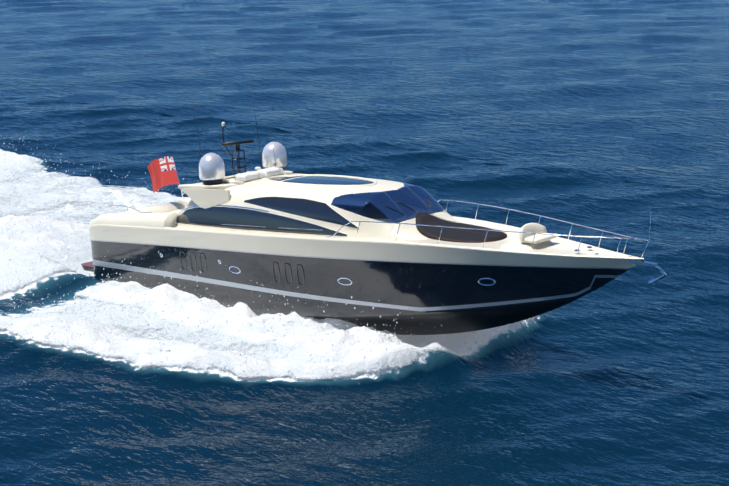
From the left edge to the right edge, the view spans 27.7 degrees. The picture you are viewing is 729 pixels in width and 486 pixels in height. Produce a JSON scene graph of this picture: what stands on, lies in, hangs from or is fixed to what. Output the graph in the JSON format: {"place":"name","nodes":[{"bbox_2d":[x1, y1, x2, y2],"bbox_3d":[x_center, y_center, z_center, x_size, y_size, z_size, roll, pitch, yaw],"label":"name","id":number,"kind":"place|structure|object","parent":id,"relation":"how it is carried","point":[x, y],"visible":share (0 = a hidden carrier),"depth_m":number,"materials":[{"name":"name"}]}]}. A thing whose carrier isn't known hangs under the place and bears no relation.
{"place":"outdoors","nodes":[
{"label":"outdoors","id":0,"kind":"place"},
{"bbox_2d":[0,0,728,485],"bbox_3d":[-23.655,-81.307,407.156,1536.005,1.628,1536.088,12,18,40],"label":"sea","id":1,"kind":"structure","parent":0,"point":[622,380],"depth_m":83.05,"materials":[{"name":"liquid"}]},
{"bbox_2d":[0,149,534,379],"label":"wake foam","id":2,"kind":"object","parent":1,"relation":"on","point":[290,362],"visible":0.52,"depth_m":54.62,"materials":[{"name":"liquid"}]},
{"bbox_2d":[0,135,527,378],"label":"spray droplets","id":3,"kind":"object","parent":2,"relation":"on","point":[147,273],"visible":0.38,"depth_m":57.06,"materials":[{"name":"white liquid"}]},
{"bbox_2d":[89,209,643,334],"bbox_3d":[-0.438,1.242,55.425,25.000,4.353,5.900,8,15,41],"label":"hull","id":4,"kind":"object","parent":1,"relation":"in","point":[429,284],"visible":0.77,"depth_m":51.98,"materials":[{"name":"black"}]},
{"bbox_2d":[81,261,93,271],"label":"swim platform","id":5,"kind":"structure","parent":4,"relation":"attached to","point":[87,266],"depth_m":62.88,"materials":[{"name":"red wood"}]},
{"bbox_2d":[90,212,178,227],"bbox_3d":[-9.380,-0.883,59.871,5.260,1.192,1.182,8,15,41],"label":"coaming","id":6,"kind":"object","parent":4,"relation":"on","point":[161,219],"visible":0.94,"depth_m":58.85,"materials":[{"name":"beige"}]},
{"bbox_2d":[147,156,185,206],"bbox_3d":[-8.485,-2.662,63.024,2.430,2.207,0.250,8,15,41],"label":"ensign","id":7,"kind":"object","parent":4,"relation":"attached to","point":[163,171],"visible":0.98,"depth_m":62.92,"materials":[{"name":"red fabric"}]},
{"bbox_2d":[180,251,186,270],"bbox_3d":[-7.028,0.689,57.415,0.350,0.807,0.123,8,15,41],"label":"window frame","id":8,"kind":"object","parent":4,"relation":"attached to","point":[185,260],"visible":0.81,"depth_m":57.39,"materials":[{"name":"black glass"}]},
{"bbox_2d":[180,197,190,202],"bbox_3d":[-6.363,-1.682,63.209,5.260,1.192,1.182,8,15,41],"label":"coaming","id":9,"kind":"object","parent":4,"relation":"on","point":[187,199],"visible":0.04,"depth_m":63.97,"materials":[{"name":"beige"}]},
{"bbox_2d":[190,252,196,271],"bbox_3d":[-6.599,0.731,57.027,0.350,0.807,0.123,8,15,41],"label":"window frame","id":10,"kind":"object","parent":4,"relation":"attached to","point":[195,262],"visible":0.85,"depth_m":56.99,"materials":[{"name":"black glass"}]},
{"bbox_2d":[200,253,206,272],"bbox_3d":[-6.168,0.774,56.640,0.350,0.807,0.123,8,15,41],"label":"window frame","id":11,"kind":"object","parent":4,"relation":"attached to","point":[205,263],"visible":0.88,"depth_m":56.60,"materials":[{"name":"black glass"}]},
{"bbox_2d":[229,266,240,273],"bbox_3d":[-4.862,1.001,55.512,0.630,0.299,0.077,8,15,41],"label":"porthole","id":12,"kind":"object","parent":4,"relation":"attached to","point":[235,272],"visible":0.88,"depth_m":55.48,"materials":[{"name":"silver metal"}]},
{"bbox_2d":[272,262,280,282],"bbox_3d":[-3.211,1.072,54.051,0.350,0.806,0.129,8,15,41],"label":"window frame","id":13,"kind":"object","parent":4,"relation":"attached to","point":[279,272],"visible":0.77,"depth_m":54.02,"materials":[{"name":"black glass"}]},
{"bbox_2d":[284,263,292,283],"bbox_3d":[-2.759,1.114,53.689,0.349,0.806,0.133,8,15,41],"label":"window frame","id":14,"kind":"object","parent":4,"relation":"attached to","point":[290,271],"visible":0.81,"depth_m":53.65,"materials":[{"name":"black metal"}]},
{"bbox_2d":[296,264,304,285],"bbox_3d":[-2.298,1.154,53.338,0.360,0.805,0.124,10,17,35],"label":"window frame","id":15,"kind":"object","parent":4,"relation":"attached to","point":[303,274],"visible":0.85,"depth_m":53.31,"materials":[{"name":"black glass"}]},
{"bbox_2d":[337,277,351,284],"bbox_3d":[-0.689,1.351,52.247,0.628,0.300,0.079,8,16,32],"label":"porthole","id":16,"kind":"object","parent":4,"relation":"attached to","point":[345,278],"visible":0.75,"depth_m":52.21,"materials":[{"name":"silver metal"}]},
{"bbox_2d":[102,193,650,257],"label":"rails","id":17,"kind":"object","parent":4,"relation":"on","point":[476,228],"visible":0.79,"depth_m":49.77,"materials":[{"name":"silver metal"}]},
{"bbox_2d":[478,278,495,285],"bbox_3d":[4.100,1.303,49.473,0.627,0.301,0.093,6,15,24],"label":"porthole","id":18,"kind":"object","parent":4,"relation":"attached to","point":[487,278],"visible":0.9,"depth_m":49.44,"materials":[{"name":"silver metal"}]},
{"bbox_2d":[620,256,666,282],"bbox_3d":[8.844,0.866,46.946,1.726,0.718,0.680,8,15,41],"label":"anchor","id":19,"kind":"object","parent":4,"relation":"on","point":[651,264],"visible":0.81,"depth_m":46.66,"materials":[{"name":"silver metal"}]},
{"label":"cockpit floor","id":20,"kind":"object","parent":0,"visible":0},
{"bbox_2d":[121,201,187,212],"bbox_3d":[-9.244,-1.196,62.801,1.550,0.751,3.900,8,15,41],"label":"sun pad","id":21,"kind":"object","parent":20,"relation":"on","point":[171,206],"visible":0.35,"depth_m":62.80,"materials":[{"name":"beige fabric"}]},
{"bbox_3d":[1.289,-0.253,53.506,20.208,0.688,5.520,8,15,41],"label":"deck","id":22,"kind":"object","parent":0,"visible":0},
{"bbox_2d":[176,175,464,239],"bbox_3d":[-0.273,-1.149,54.704,17.300,2.219,4.850,8,15,41],"label":"superstructure","id":23,"kind":"object","parent":22,"relation":"on","point":[328,211],"visible":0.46,"depth_m":53.63,"materials":[{"name":"beige plastic"}]},
{"bbox_2d":[181,188,229,208],"bbox_3d":[-6.121,-1.749,56.782,2.526,0.865,0.103,10,17,36],"label":"arch fin","id":24,"kind":"object","parent":23,"relation":"attached to","point":[205,198],"visible":0.85,"depth_m":56.65,"materials":[{"name":"beige plastic"}]},
{"bbox_2d":[179,205,268,213],"bbox_3d":[-5.453,-1.139,56.347,5.178,0.904,0.116,12,18,42],"label":"window trim","id":25,"kind":"structure","parent":23,"relation":"attached to","point":[227,205],"depth_m":55.84,"materials":[{"name":"silver metal"}]},
{"bbox_2d":[178,168,290,189],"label":"radar arch","id":26,"kind":"structure","parent":23,"relation":"on","point":[201,185],"depth_m":56.88,"materials":[{"name":"beige plastic"}]},
{"bbox_2d":[199,153,224,184],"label":"radar dome","id":27,"kind":"structure","parent":26,"relation":"on","point":[211,168],"depth_m":56.65,"materials":[{"name":"white plastic"}]},
{"bbox_2d":[193,87,275,174],"bbox_3d":[-5.107,-4.370,58.341,3.266,3.685,0.992,-3,14,-12],"label":"radar mast","id":28,"kind":"object","parent":26,"relation":"on","point":[238,149],"visible":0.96,"depth_m":58.40,"materials":[{"name":"black metal"}]},
{"bbox_2d":[235,171,261,181],"bbox_3d":[-4.502,-2.595,57.427,0.684,0.276,1.000,8,15,41],"label":"liferaft","id":29,"kind":"object","parent":26,"relation":"on","point":[249,176],"visible":0.94,"depth_m":57.17,"materials":[{"name":"white"}]},
{"bbox_2d":[223,171,292,183],"bbox_3d":[-4.415,-2.612,58.097,1.755,0.163,2.962,8,15,41],"label":"tray rim","id":30,"kind":"object","parent":26,"relation":"on","point":[242,182],"visible":0.46,"depth_m":58.05,"materials":[{"name":"beige plastic"}]},
{"bbox_2d":[256,167,282,176],"bbox_3d":[-3.729,-2.800,58.282,0.684,0.276,1.000,8,15,41],"label":"liferaft","id":31,"kind":"object","parent":26,"relation":"on","point":[270,171],"visible":0.88,"depth_m":58.04,"materials":[{"name":"white"}]},
{"bbox_2d":[262,142,286,170],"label":"radar dome","id":32,"kind":"structure","parent":26,"relation":"on","point":[279,152],"depth_m":59.14,"materials":[{"name":"white plastic"}]},
{"bbox_2d":[266,174,377,186],"bbox_3d":[-1.662,-2.321,55.679,5.380,0.259,2.240,8,15,41],"label":"sunroof frame","id":33,"kind":"object","parent":23,"relation":"on","point":[304,184],"visible":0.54,"depth_m":55.33,"materials":[{"name":"beige"}]},
{"bbox_2d":[416,213,506,242],"bbox_3d":[3.332,-0.554,51.588,3.560,0.686,2.452,8,15,41],"label":"sunpad","id":34,"kind":"object","parent":22,"relation":"on","point":[455,234],"visible":0.77,"depth_m":51.41,"materials":[{"name":"black fabric"}]},
{"bbox_2d":[417,212,500,241],"bbox_3d":[3.329,-0.619,51.575,3.554,0.598,2.452,8,15,41],"label":"sunpad base","id":35,"kind":"object","parent":34,"relation":"attached to","point":[460,222],"visible":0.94,"depth_m":51.09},
{"bbox_2d":[501,239,551,248],"bbox_3d":[5.687,0.058,49.605,1.450,0.363,1.900,8,15,41],"label":"seat base","id":36,"kind":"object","parent":22,"relation":"on","point":[517,244],"depth_m":49.24,"materials":[{"name":"beige plastic"}]},
{"bbox_2d":[519,223,546,242],"bbox_3d":[5.582,-0.397,49.592,0.364,0.500,1.360,8,15,41],"label":"seat back","id":37,"kind":"object","parent":36,"relation":"on","point":[534,228],"visible":0.9,"depth_m":49.62,"materials":[{"name":"beige leather"}]},
{"bbox_2d":[524,233,556,243],"bbox_3d":[5.846,-0.161,49.409,0.620,0.130,1.250,8,15,41],"label":"seat cushion","id":38,"kind":"object","parent":36,"relation":"on","point":[539,238],"visible":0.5,"depth_m":49.18,"materials":[{"name":"white fabric"}]}
]}

